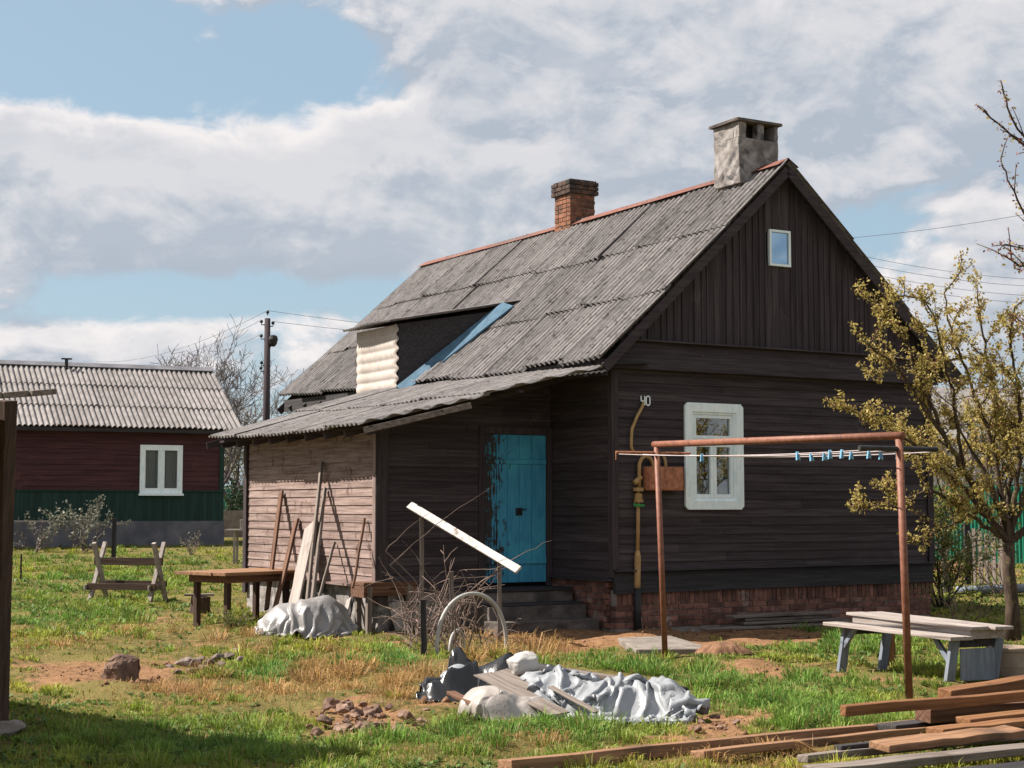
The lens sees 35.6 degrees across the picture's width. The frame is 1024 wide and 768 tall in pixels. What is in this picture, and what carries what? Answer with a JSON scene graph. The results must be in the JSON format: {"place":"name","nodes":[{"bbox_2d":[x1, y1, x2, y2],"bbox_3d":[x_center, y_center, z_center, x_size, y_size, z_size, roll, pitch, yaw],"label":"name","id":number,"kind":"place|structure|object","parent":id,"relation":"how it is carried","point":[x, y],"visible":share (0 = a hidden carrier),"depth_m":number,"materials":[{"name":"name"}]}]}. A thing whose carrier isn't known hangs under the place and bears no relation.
{"place":"outdoors","nodes":[
{"label":"outdoors","id":0,"kind":"place"},
{"bbox_2d":[0,537,1023,767],"bbox_3d":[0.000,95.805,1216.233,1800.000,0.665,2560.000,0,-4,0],"label":"ground","id":1,"kind":"structure","parent":0,"point":[75,664],"depth_m":15.95,"materials":[{"name":"soil"}]},
{"bbox_2d":[0,719,25,736],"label":"pale stone","id":2,"kind":"object","parent":1,"relation":"on","point":[12,727],"visible":0.88,"depth_m":11.26,"materials":[{"name":"stone"}]},
{"bbox_2d":[0,389,56,720],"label":"open shelter","id":3,"kind":"object","parent":1,"relation":"on","point":[8,420],"visible":0.94,"depth_m":11.48,"materials":[{"name":"brown wood"}]},
{"bbox_2d":[13,510,58,551],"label":"shrub","id":4,"kind":"object","parent":1,"relation":"on","point":[44,535],"visible":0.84,"depth_m":41.09,"materials":[{"name":"grey plant"}]},
{"bbox_2d":[14,517,76,548],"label":"rail","id":5,"kind":"object","parent":1,"relation":"on","point":[18,521],"visible":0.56,"depth_m":43.09,"materials":[{"name":"grey wood"}]},
{"bbox_2d":[38,494,130,551],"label":"shrub","id":6,"kind":"object","parent":1,"relation":"on","point":[88,530],"visible":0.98,"depth_m":40.91,"materials":[{"name":"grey plant"}]},
{"bbox_2d":[111,518,116,556],"bbox_3d":[-9.233,3.667,37.040,0.097,1.100,0.098,0,-4,0],"label":"garden stake","id":7,"kind":"object","parent":1,"relation":"on","point":[113,543],"visible":0.69,"depth_m":37.01,"materials":[{"name":"black wood"}]},
{"bbox_2d":[0,358,241,546],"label":"neighbour house","id":8,"kind":"structure","parent":1,"relation":"on","point":[129,441],"depth_m":45.16,"materials":[{"name":"brown wood"}]},
{"bbox_2d":[138,445,183,495],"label":"window","id":9,"kind":"structure","parent":8,"relation":"in","point":[157,462],"depth_m":45.21,"materials":[{"name":"white paint"}]},
{"bbox_2d":[101,651,140,680],"bbox_3d":[-3.629,2.683,14.793,0.362,0.402,0.400,2,-5,-24],"label":"boulder","id":10,"kind":"object","parent":1,"relation":"on","point":[123,667],"visible":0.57,"depth_m":14.69,"materials":[{"name":"stone"}]},
{"bbox_2d":[83,541,167,601],"bbox_3d":[-6.567,3.225,27.269,1.322,1.053,0.600,-1,-5,16],"label":"sawhorse","id":11,"kind":"object","parent":1,"relation":"on","point":[151,587],"visible":0.84,"depth_m":27.19,"materials":[{"name":"grey wood"}]},
{"bbox_2d":[174,658,189,666],"bbox_3d":[-3.337,2.811,16.107,0.146,0.087,0.156,3,-5,-32],"label":"rubble stone","id":12,"kind":"object","parent":1,"relation":"on","point":[180,662],"visible":0.96,"depth_m":16.07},
{"bbox_2d":[174,529,202,554],"bbox_3d":[-8.090,3.982,39.875,0.683,0.714,0.924,2,-5,-28],"label":"shrub","id":13,"kind":"object","parent":1,"relation":"on","point":[189,546],"visible":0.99,"depth_m":39.81,"materials":[{"name":"grey plant"}]},
{"bbox_2d":[190,658,201,666],"bbox_3d":[-3.212,2.842,16.262,0.126,0.105,0.102,2,-5,-26],"label":"rubble stone","id":14,"kind":"object","parent":1,"relation":"on","point":[192,662],"visible":0.63,"depth_m":16.24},
{"bbox_2d":[184,593,213,613],"bbox_3d":[-4.799,3.382,24.468,0.463,0.330,0.337,0,-4,0],"label":"bench","id":15,"kind":"object","parent":1,"relation":"on","point":[205,603],"visible":0.46,"depth_m":24.38,"materials":[{"name":"grey wood"}]},
{"bbox_2d":[211,653,223,661],"bbox_3d":[-3.124,2.902,16.949,0.148,0.086,0.144,-14,-10,-2],"label":"rubble stone","id":16,"kind":"object","parent":1,"relation":"on","point":[218,656],"visible":0.91,"depth_m":16.91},
{"bbox_2d":[151,314,303,484],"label":"bare tree","id":17,"kind":"object","parent":1,"relation":"on","point":[226,389],"visible":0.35,"depth_m":59.05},
{"bbox_2d":[210,600,253,629],"bbox_3d":[-3.558,3.050,20.619,0.581,0.508,0.665,0,-4,0],"label":"weed clump","id":18,"kind":"object","parent":1,"relation":"on","point":[228,618],"visible":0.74,"depth_m":20.54,"materials":[{"name":"green plant"}]},
{"bbox_2d":[223,510,242,536],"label":"wall","id":19,"kind":"structure","parent":1,"relation":"on","point":[232,519],"depth_m":57.69,"materials":[{"name":"wood"}]},
{"bbox_2d":[224,478,242,509],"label":"shrub","id":20,"kind":"object","parent":1,"relation":"on","point":[239,506],"visible":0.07,"depth_m":60.27,"materials":[{"name":"green plant"}]},
{"bbox_2d":[225,529,242,563],"bbox_3d":[-6.190,3.770,36.882,0.820,0.830,0.500,0,-4,0],"label":"garden stand","id":21,"kind":"object","parent":1,"relation":"on","point":[235,540],"visible":0.34,"depth_m":36.69,"materials":[{"name":"grey wood"}]},
{"bbox_2d":[174,568,294,626],"bbox_3d":[-3.813,3.009,22.443,1.057,0.776,1.559,-3,-6,38],"label":"garden table","id":22,"kind":"object","parent":1,"relation":"on","point":[229,577],"visible":0.71,"depth_m":22.16,"materials":[{"name":"beige wood"}]},
{"bbox_2d":[224,403,261,508],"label":"blossom tree","id":23,"kind":"object","parent":1,"relation":"on","point":[237,467],"visible":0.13,"depth_m":61.61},
{"bbox_2d":[226,389,291,492],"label":"bare tree","id":24,"kind":"object","parent":1,"relation":"on","point":[276,415],"visible":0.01,"depth_m":66.55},
{"bbox_2d":[259,310,277,420],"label":"utility pole","id":25,"kind":"object","parent":1,"relation":"on","point":[270,341],"visible":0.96,"depth_m":52.12,"materials":[{"name":"brown wood"}]},
{"bbox_2d":[254,595,357,638],"bbox_3d":[-2.610,2.922,20.184,1.328,0.505,1.124,0,-4,0],"label":"covered heap","id":26,"kind":"object","parent":1,"relation":"on","point":[324,615],"visible":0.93,"depth_m":19.89,"materials":[{"name":"fabric"}]},
{"bbox_2d":[310,726,323,735],"bbox_3d":[-1.394,2.471,11.378,0.099,0.067,0.116,-2,-5,21],"label":"brick fragment","id":27,"kind":"object","parent":1,"relation":"on","point":[316,731],"visible":0.93,"depth_m":11.34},
{"bbox_2d":[316,714,332,724],"bbox_3d":[-1.397,2.494,11.871,0.123,0.083,0.111,0,-4,4],"label":"brick fragment","id":28,"kind":"object","parent":1,"relation":"on","point":[324,718],"visible":1,"depth_m":11.83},
{"bbox_2d":[336,704,350,713],"bbox_3d":[-1.313,2.565,12.564,0.145,0.078,0.144,-16,4,-6],"label":"brick fragment","id":29,"kind":"object","parent":1,"relation":"on","point":[343,709],"visible":0.94,"depth_m":12.53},
{"bbox_2d":[339,723,351,734],"bbox_3d":[-1.202,2.470,11.425,0.115,0.086,0.083,-2,-5,29],"label":"brick fragment","id":30,"kind":"object","parent":1,"relation":"on","point":[347,725],"visible":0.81,"depth_m":11.41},
{"bbox_2d":[348,594,354,616],"bbox_3d":[-2.133,2.959,20.951,0.024,0.425,0.148,18,-16,-28],"label":"dark board","id":31,"kind":"object","parent":1,"relation":"on","point":[351,607],"visible":0.3,"depth_m":20.91,"materials":[{"name":"black wood"}]},
{"bbox_2d":[367,704,382,716],"bbox_3d":[-1.065,2.549,12.411,0.118,0.093,0.151,-13,1,0],"label":"brick fragment","id":32,"kind":"object","parent":1,"relation":"on","point":[376,709],"visible":0.78,"depth_m":12.37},
{"bbox_2d":[350,581,417,634],"bbox_3d":[-1.668,2.921,20.800,0.780,0.695,0.420,3,-5,-30],"label":"wooden bench","id":33,"kind":"object","parent":1,"relation":"on","point":[377,589],"visible":0.58,"depth_m":20.62,"materials":[{"name":"brown wood"}]},
{"bbox_2d":[389,600,409,631],"bbox_3d":[-1.460,3.019,20.704,0.209,0.403,0.056,-14,-11,-4],"label":"broken tile","id":34,"kind":"object","parent":1,"relation":"on","point":[398,624],"visible":0.69,"depth_m":20.68,"materials":[{"name":"grey concrete"}]},
{"bbox_2d":[403,711,416,721],"bbox_3d":[-0.785,2.529,12.164,0.089,0.085,0.099,3,-6,-37],"label":"brick fragment","id":35,"kind":"object","parent":1,"relation":"on","point":[407,715],"visible":0.93,"depth_m":12.13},
{"bbox_2d":[420,599,426,654],"bbox_3d":[-0.949,2.651,17.151,0.066,0.670,0.067,-1,-4,0],"label":"wooden stake","id":36,"kind":"object","parent":1,"relation":"on","point":[423,626],"visible":0.81,"depth_m":17.12,"materials":[{"name":"black wood"}]},
{"bbox_2d":[416,660,478,701],"bbox_3d":[-0.529,2.487,13.402,0.554,0.305,0.563,0,-4,0],"label":"black film","id":37,"kind":"object","parent":1,"relation":"on","point":[463,680],"visible":0.72,"depth_m":13.34,"materials":[{"name":"plastic"}]},
{"bbox_2d":[449,571,456,647],"bbox_3d":[-0.669,2.596,18.128,0.058,0.931,0.058,-3,-4,0],"label":"wooden stake","id":38,"kind":"object","parent":1,"relation":"on","point":[451,581],"visible":0.66,"depth_m":18.12,"materials":[{"name":"grey wood"}]},
{"bbox_2d":[361,486,547,651],"bbox_3d":[-0.705,2.127,18.661,2.379,1.900,3.071,0,-4,0],"label":"dry bramble","id":39,"kind":"object","parent":1,"relation":"on","point":[449,630],"visible":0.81,"depth_m":18.62,"materials":[{"name":"plant"}]},
{"bbox_2d":[448,629,464,651],"bbox_3d":[-0.614,2.884,17.807,0.031,0.306,0.642,-1,-5,13],"label":"hoop","id":40,"kind":"object","parent":1,"relation":"on","point":[451,638],"visible":0.76,"depth_m":17.66,"materials":[{"name":"white plastic"}]},
{"bbox_2d":[407,502,521,641],"bbox_3d":[-0.605,2.333,19.587,0.120,1.781,2.001,4,-6,-45],"label":"handrail","id":41,"kind":"object","parent":1,"relation":"on","point":[498,558],"visible":0.73,"depth_m":19.57,"materials":[{"name":"white wood"}]},
{"bbox_2d":[12,595,929,737],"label":"soil clods","id":42,"kind":"object","parent":1,"relation":"on","point":[447,699],"visible":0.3,"depth_m":15.08,"materials":[{"name":"soil"}]},
{"bbox_2d":[435,592,507,654],"bbox_3d":[-0.434,2.634,17.388,0.924,0.740,0.043,3,-5,-32],"label":"hoop","id":43,"kind":"object","parent":1,"relation":"on","point":[461,596],"visible":0.89,"depth_m":17.36,"materials":[{"name":"white plastic"}]},
{"bbox_2d":[446,647,534,685],"bbox_3d":[-0.235,2.572,14.637,0.905,0.333,0.531,0,-4,0],"label":"black film","id":44,"kind":"object","parent":1,"relation":"on","point":[458,655],"visible":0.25,"depth_m":14.55,"materials":[{"name":"plastic"}]},
{"bbox_2d":[440,664,479,686],"bbox_3d":[-0.470,2.612,14.315,0.358,0.203,0.317,0,-4,0],"label":"white rag","id":45,"kind":"object","parent":44,"relation":"on","point":[457,666],"visible":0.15,"depth_m":14.29,"materials":[{"name":"fabric"}]},
{"bbox_2d":[457,685,542,721],"bbox_3d":[-0.057,2.418,12.165,0.740,0.242,0.608,1,-5,-11],"label":"plastic sheet","id":46,"kind":"object","parent":1,"relation":"on","point":[488,700],"visible":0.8,"depth_m":12.01,"materials":[{"name":"plastic"}]},
{"bbox_2d":[446,691,470,704],"bbox_3d":[-0.385,2.410,12.250,0.077,0.035,0.445,2,0,-25],"label":"wooden batten","id":47,"kind":"object","parent":46,"relation":"on","point":[456,695],"visible":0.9,"depth_m":12.27,"materials":[{"name":"brown wood"}]},
{"bbox_2d":[0,538,1023,767],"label":"grass","id":48,"kind":"structure","parent":1,"relation":"on","point":[793,699],"depth_m":13.13,"materials":[{"name":"plant"}]},
{"bbox_2d":[0,542,1023,767],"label":"weeds","id":49,"kind":"object","parent":1,"relation":"on","point":[428,763],"visible":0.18,"depth_m":13.30,"materials":[{"name":"green plant"}]},
{"bbox_2d":[1,538,1023,767],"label":"dry grass","id":50,"kind":"structure","parent":1,"relation":"on","point":[316,673],"depth_m":14.89,"materials":[{"name":"plant"}]},
{"bbox_2d":[206,117,964,634],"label":"wooden house","id":51,"kind":"structure","parent":1,"relation":"on","point":[516,393],"depth_m":22.09,"materials":[{"name":"brown wood"}]},
{"bbox_2d":[264,491,283,610],"bbox_3d":[-3.413,2.373,22.914,0.041,1.906,0.109,22,-39,-27],"label":"leaning plank","id":52,"kind":"object","parent":51,"relation":"attached to","point":[273,550],"visible":0.94,"depth_m":22.91,"materials":[{"name":"brown wood"}]},
{"bbox_2d":[272,518,299,607],"bbox_3d":[-3.174,2.517,22.446,0.042,1.484,0.130,28,-43,-22],"label":"leaning plank","id":53,"kind":"object","parent":51,"relation":"attached to","point":[286,562],"visible":0.83,"depth_m":22.42,"materials":[{"name":"brown wood"}]},
{"bbox_2d":[289,521,313,602],"bbox_3d":[-2.893,2.509,22.019,0.037,1.411,0.357,27,-44,-23],"label":"leaning board","id":54,"kind":"object","parent":51,"relation":"attached to","point":[300,573],"visible":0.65,"depth_m":21.98,"materials":[{"name":"beige wood"}]},
{"bbox_2d":[305,461,323,599],"bbox_3d":[-2.655,1.959,21.488,0.045,2.297,0.063,24,-46,-25],"label":"leaning pole","id":55,"kind":"object","parent":51,"relation":"attached to","point":[313,540],"visible":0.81,"depth_m":21.44,"materials":[{"name":"grey wood"}]},
{"bbox_2d":[310,487,326,597],"bbox_3d":[-2.581,2.124,21.319,0.046,2.080,0.065,26,-55,-21],"label":"leaning pole","id":56,"kind":"object","parent":51,"relation":"attached to","point":[318,546],"visible":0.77,"depth_m":21.29,"materials":[{"name":"grey wood"}]},
{"bbox_2d":[318,541,335,595],"bbox_3d":[-2.475,2.486,21.357,0.041,1.050,0.040,31,-54,-16],"label":"leaning stick","id":57,"kind":"object","parent":51,"relation":"attached to","point":[327,568],"visible":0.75,"depth_m":21.35,"materials":[{"name":"grey wood"}]},
{"bbox_2d":[351,518,365,587],"bbox_3d":[-1.978,2.179,20.631,0.038,1.064,0.038,26,-43,-24],"label":"leaning stick","id":58,"kind":"object","parent":51,"relation":"attached to","point":[358,554],"visible":1,"depth_m":20.61,"materials":[{"name":"brown wood"}]},
{"bbox_2d":[485,434,545,582],"bbox_3d":[0.050,1.697,21.793,0.984,2.010,0.085,3,-5,-30],"label":"door","id":59,"kind":"structure","parent":51,"relation":"in","point":[515,465],"depth_m":21.81,"materials":[{"name":"blue paint"}]},
{"bbox_2d":[684,402,743,509],"bbox_3d":[2.671,0.988,21.715,0.987,1.436,0.290,3,-5,-30],"label":"window","id":60,"kind":"structure","parent":51,"relation":"in","point":[711,494],"depth_m":21.66,"materials":[{"name":"white paint"}]},
{"bbox_2d":[766,229,790,267],"bbox_3d":[3.720,-1.900,22.493,0.582,0.714,0.190,3,-5,-30],"label":"window","id":61,"kind":"structure","parent":51,"relation":"in","point":[778,245],"depth_m":22.44,"materials":[{"name":"glass"}]},
{"bbox_2d":[565,668,615,679],"bbox_3d":[0.678,2.481,13.607,0.659,0.046,0.086,1,-3,37],"label":"wooden batten","id":62,"kind":"object","parent":1,"relation":"on","point":[602,676],"visible":0.2,"depth_m":13.52,"materials":[{"name":"grey wood"}]},
{"bbox_2d":[538,663,688,690],"bbox_3d":[0.821,2.643,14.284,0.138,0.138,2.400,3,-5,-30],"label":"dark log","id":63,"kind":"object","parent":1,"relation":"on","point":[542,667],"visible":0.09,"depth_m":15.05,"materials":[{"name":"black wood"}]},
{"bbox_2d":[520,664,709,725],"bbox_3d":[0.729,2.392,12.437,1.635,0.389,1.245,-1,-5,14],"label":"silver tarp","id":64,"kind":"object","parent":1,"relation":"on","point":[653,698],"visible":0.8,"depth_m":12.22,"materials":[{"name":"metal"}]},
{"bbox_2d":[494,668,528,688],"bbox_3d":[0.078,2.366,12.704,0.206,0.017,0.642,-8,10,-37],"label":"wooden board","id":65,"kind":"object","parent":64,"relation":"on","point":[509,675],"visible":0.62,"depth_m":12.79,"materials":[{"name":"grey wood"}]},
{"bbox_2d":[507,651,539,674],"bbox_3d":[0.091,2.252,12.911,0.246,0.158,0.215,-11,9,-23],"label":"white sack","id":66,"kind":"object","parent":65,"relation":"on","point":[521,663],"visible":1,"depth_m":12.84,"materials":[{"name":"plastic"}]},
{"bbox_2d":[474,672,569,715],"bbox_3d":[0.062,2.386,12.327,0.178,0.018,1.135,-3,8,-31],"label":"wooden board","id":67,"kind":"object","parent":64,"relation":"on","point":[501,682],"visible":0.81,"depth_m":12.35,"materials":[{"name":"grey wood"}]},
{"bbox_2d":[548,685,598,713],"bbox_3d":[0.461,2.387,12.102,0.054,0.016,0.612,-6,12,-32],"label":"wooden board","id":68,"kind":"object","parent":64,"relation":"on","point":[568,696],"visible":0.92,"depth_m":12.10,"materials":[{"name":"grey wood"}]},
{"bbox_2d":[618,636,702,654],"bbox_3d":[1.647,3.034,18.432,0.874,0.105,1.840,1,-5,-9],"label":"paving slab","id":69,"kind":"object","parent":1,"relation":"on","point":[642,645],"depth_m":18.13,"materials":[{"name":"concrete"}]},
{"bbox_2d":[498,719,914,767],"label":"plank","id":70,"kind":"object","parent":1,"relation":"on","point":[646,750],"visible":0.53,"depth_m":10.25,"materials":[{"name":"beige wood"}]},
{"bbox_2d":[695,640,752,655],"bbox_3d":[2.325,2.896,17.557,0.642,0.144,0.538,0,-4,0],"label":"earth mound","id":71,"kind":"object","parent":1,"relation":"on","point":[718,647],"visible":0.93,"depth_m":17.42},
{"bbox_2d":[700,623,823,630],"bbox_3d":[3.767,3.233,21.357,2.905,0.037,0.160,2,-5,-27],"label":"stacked plank","id":72,"kind":"object","parent":1,"relation":"on","point":[748,627],"visible":0.58,"depth_m":21.02,"materials":[{"name":"grey wood"}]},
{"bbox_2d":[720,621,829,626],"bbox_3d":[3.572,3.252,21.588,1.801,0.041,0.214,3,-5,-32],"label":"stacked plank","id":73,"kind":"object","parent":1,"relation":"on","point":[773,624],"visible":0.41,"depth_m":21.44,"materials":[{"name":"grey wood"}]},
{"bbox_2d":[735,617,844,624],"bbox_3d":[3.776,3.208,21.640,1.801,0.038,0.215,3,-5,-32],"label":"stacked plank","id":74,"kind":"object","parent":73,"relation":"on","point":[785,621],"visible":1,"depth_m":21.47,"materials":[{"name":"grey wood"}]},
{"bbox_2d":[735,615,828,620],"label":"stacked plank","id":75,"kind":"object","parent":74,"relation":"on","point":[784,617],"visible":0.82,"depth_m":21.53,"materials":[{"name":"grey wood"}]},
{"bbox_2d":[725,610,840,618],"bbox_3d":[3.680,3.117,21.613,1.901,0.042,0.214,3,-5,-32],"label":"stacked plank","id":76,"kind":"object","parent":75,"relation":"on","point":[739,616],"visible":1,"depth_m":21.48,"materials":[{"name":"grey wood"}]},
{"bbox_2d":[615,432,937,698],"bbox_3d":[2.354,1.672,15.141,0.926,2.412,4.082,2,-5,-25],"label":"clothes line frame","id":77,"kind":"object","parent":1,"relation":"on","point":[899,448],"visible":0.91,"depth_m":14.15,"materials":[{"name":"red paint"}]},
{"bbox_2d":[690,726,928,758],"bbox_3d":[2.521,2.409,10.954,3.200,0.058,0.147,3,-12,-32],"label":"plank","id":78,"kind":"object","parent":1,"relation":"on","point":[734,750],"visible":0.66,"depth_m":10.52,"materials":[{"name":"beige wood"}]},
{"bbox_2d":[888,634,895,665],"bbox_3d":[3.974,2.752,16.781,0.097,0.410,0.099,0,-4,0],"label":"wooden stub","id":79,"kind":"object","parent":1,"relation":"on","point":[892,654],"visible":0.3,"depth_m":16.73,"materials":[{"name":"orange wood"}]},
{"bbox_2d":[797,737,1023,762],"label":"plank","id":80,"kind":"object","parent":1,"relation":"on","point":[805,758],"visible":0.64,"depth_m":9.96,"materials":[{"name":"grey wood"}]},
{"bbox_2d":[835,727,1023,749],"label":"plank","id":81,"kind":"object","parent":80,"relation":"on","point":[857,745],"visible":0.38,"depth_m":10.01,"materials":[{"name":"black wood"}]},
{"bbox_2d":[926,717,1023,732],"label":"plank","id":82,"kind":"object","parent":81,"relation":"on","point":[1016,722],"visible":0.62,"depth_m":10.64,"materials":[{"name":"orange wood"}]},
{"bbox_2d":[956,709,1023,723],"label":"plank","id":83,"kind":"object","parent":82,"relation":"on","point":[990,716],"visible":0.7,"depth_m":10.97,"materials":[{"name":"orange wood"}]},
{"bbox_2d":[869,725,1023,752],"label":"plank","id":84,"kind":"object","parent":80,"relation":"on","point":[931,740],"visible":1,"depth_m":10.12,"materials":[{"name":"beige wood"}]},
{"bbox_2d":[802,743,1023,767],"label":"plank","id":85,"kind":"object","parent":1,"relation":"on","point":[955,756],"visible":1,"depth_m":9.66,"materials":[{"name":"grey wood"}]},
{"bbox_2d":[873,720,955,729],"bbox_3d":[3.872,2.466,11.963,3.000,0.055,0.242,3,-9,-32],"label":"plank","id":86,"kind":"object","parent":1,"relation":"on","point":[904,724],"visible":0.41,"depth_m":11.20,"materials":[{"name":"black wood"}]},
{"bbox_2d":[915,701,1023,723],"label":"plank","id":87,"kind":"object","parent":86,"relation":"on","point":[931,716],"visible":0.48,"depth_m":11.20,"materials":[{"name":"brown wood"}]},
{"bbox_2d":[840,690,1023,716],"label":"plank","id":88,"kind":"object","parent":87,"relation":"on","point":[868,708],"visible":1,"depth_m":10.91,"materials":[{"name":"orange wood"}]},
{"bbox_2d":[938,675,1023,696],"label":"plank","id":89,"kind":"object","parent":86,"relation":"on","point":[1013,683],"visible":0.56,"depth_m":12.11,"materials":[{"name":"orange wood"}]},
{"bbox_2d":[823,611,1013,681],"bbox_3d":[3.912,2.575,15.519,0.692,0.600,2.132,2,-5,-23],"label":"bench","id":90,"kind":"object","parent":1,"relation":"on","point":[980,663],"visible":0.84,"depth_m":14.84,"materials":[{"name":"grey wood"}]},
{"bbox_2d":[823,247,1023,640],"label":"fruit tree","id":91,"kind":"object","parent":1,"relation":"on","point":[1004,530],"visible":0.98,"depth_m":19.35,"materials":[{"name":"yellow plant"}]},
{"bbox_2d":[909,557,1003,622],"bbox_3d":[5.972,2.770,20.995,1.035,1.025,1.414,1,-5,-14],"label":"shrub","id":92,"kind":"object","parent":1,"relation":"on","point":[954,603],"visible":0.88,"depth_m":20.76,"materials":[{"name":"green plant"}]},
{"bbox_2d":[930,497,999,607],"bbox_3d":[6.741,2.559,25.972,2.064,2.198,1.698,-4,-6,44],"label":"garden shrub","id":93,"kind":"object","parent":1,"relation":"on","point":[947,541],"visible":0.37,"depth_m":25.79,"materials":[{"name":"green plant"}]},
{"bbox_2d":[933,469,1020,593],"bbox_3d":[7.841,2.672,28.717,2.296,2.637,2.390,-3,-5,36],"label":"young tree","id":94,"kind":"object","parent":1,"relation":"on","point":[945,514],"visible":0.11,"depth_m":28.69,"materials":[{"name":"green plant"}]},
{"bbox_2d":[932,342,1023,484],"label":"blossom tree","id":95,"kind":"object","parent":1,"relation":"on","point":[964,428],"visible":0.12,"depth_m":39.45,"materials":[{"name":"plant"}]},
{"bbox_2d":[932,387,1023,485],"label":"pale house","id":96,"kind":"structure","parent":1,"relation":"on","point":[942,390],"depth_m":57.70,"materials":[{"name":"white paint"}]},
{"bbox_2d":[943,461,1023,484],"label":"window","id":97,"kind":"structure","parent":96,"relation":"in","point":[1020,477],"depth_m":56.14,"materials":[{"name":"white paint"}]},
{"bbox_2d":[934,485,1023,563],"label":"green fence","id":98,"kind":"object","parent":1,"relation":"on","point":[1020,550],"visible":0.05,"depth_m":37.07,"materials":[{"name":"metal"}]},
{"bbox_2d":[938,510,1023,596],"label":"shrub","id":99,"kind":"object","parent":1,"relation":"on","point":[989,583],"visible":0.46,"depth_m":27.89,"materials":[{"name":"green plant"}]},
{"bbox_2d":[963,523,1002,584],"bbox_3d":[9.007,3.296,30.554,0.163,1.252,0.861,3,-6,-37],"label":"slat fence","id":100,"kind":"object","parent":1,"relation":"on","point":[966,528],"visible":0.42,"depth_m":30.60,"materials":[{"name":"grey wood"}]},
{"bbox_2d":[956,584,1023,594],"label":"pale pipe","id":101,"kind":"object","parent":1,"relation":"on","point":[1020,588],"visible":0.43,"depth_m":28.33,"materials":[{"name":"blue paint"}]},
{"bbox_2d":[957,761,1023,767],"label":"plank","id":102,"kind":"object","parent":1,"relation":"on","point":[1017,764],"visible":1,"depth_m":9.12,"materials":[{"name":"black wood"}]},
{"bbox_2d":[975,80,1023,339],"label":"budding tree","id":103,"kind":"object","parent":1,"relation":"on","point":[1020,141],"visible":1,"depth_m":12.17,"materials":[{"name":"brown plant"}]},
{"bbox_2d":[986,645,1023,676],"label":"flower pot","id":104,"kind":"object","parent":1,"relation":"on","point":[1012,660],"visible":0.61,"depth_m":15.04,"materials":[{"name":"ceramic"}]},
{"bbox_2d":[0,0,1023,505],"label":"sky","id":105,"kind":"structure","parent":0,"point":[170,170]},
{"bbox_2d":[853,214,1023,237],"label":"overhead wire","id":106,"kind":"object","parent":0,"point":[935,228],"visible":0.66,"depth_m":43.06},
{"bbox_2d":[869,257,1020,278],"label":"overhead wire","id":107,"kind":"object","parent":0,"point":[944,270],"visible":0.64,"depth_m":50.42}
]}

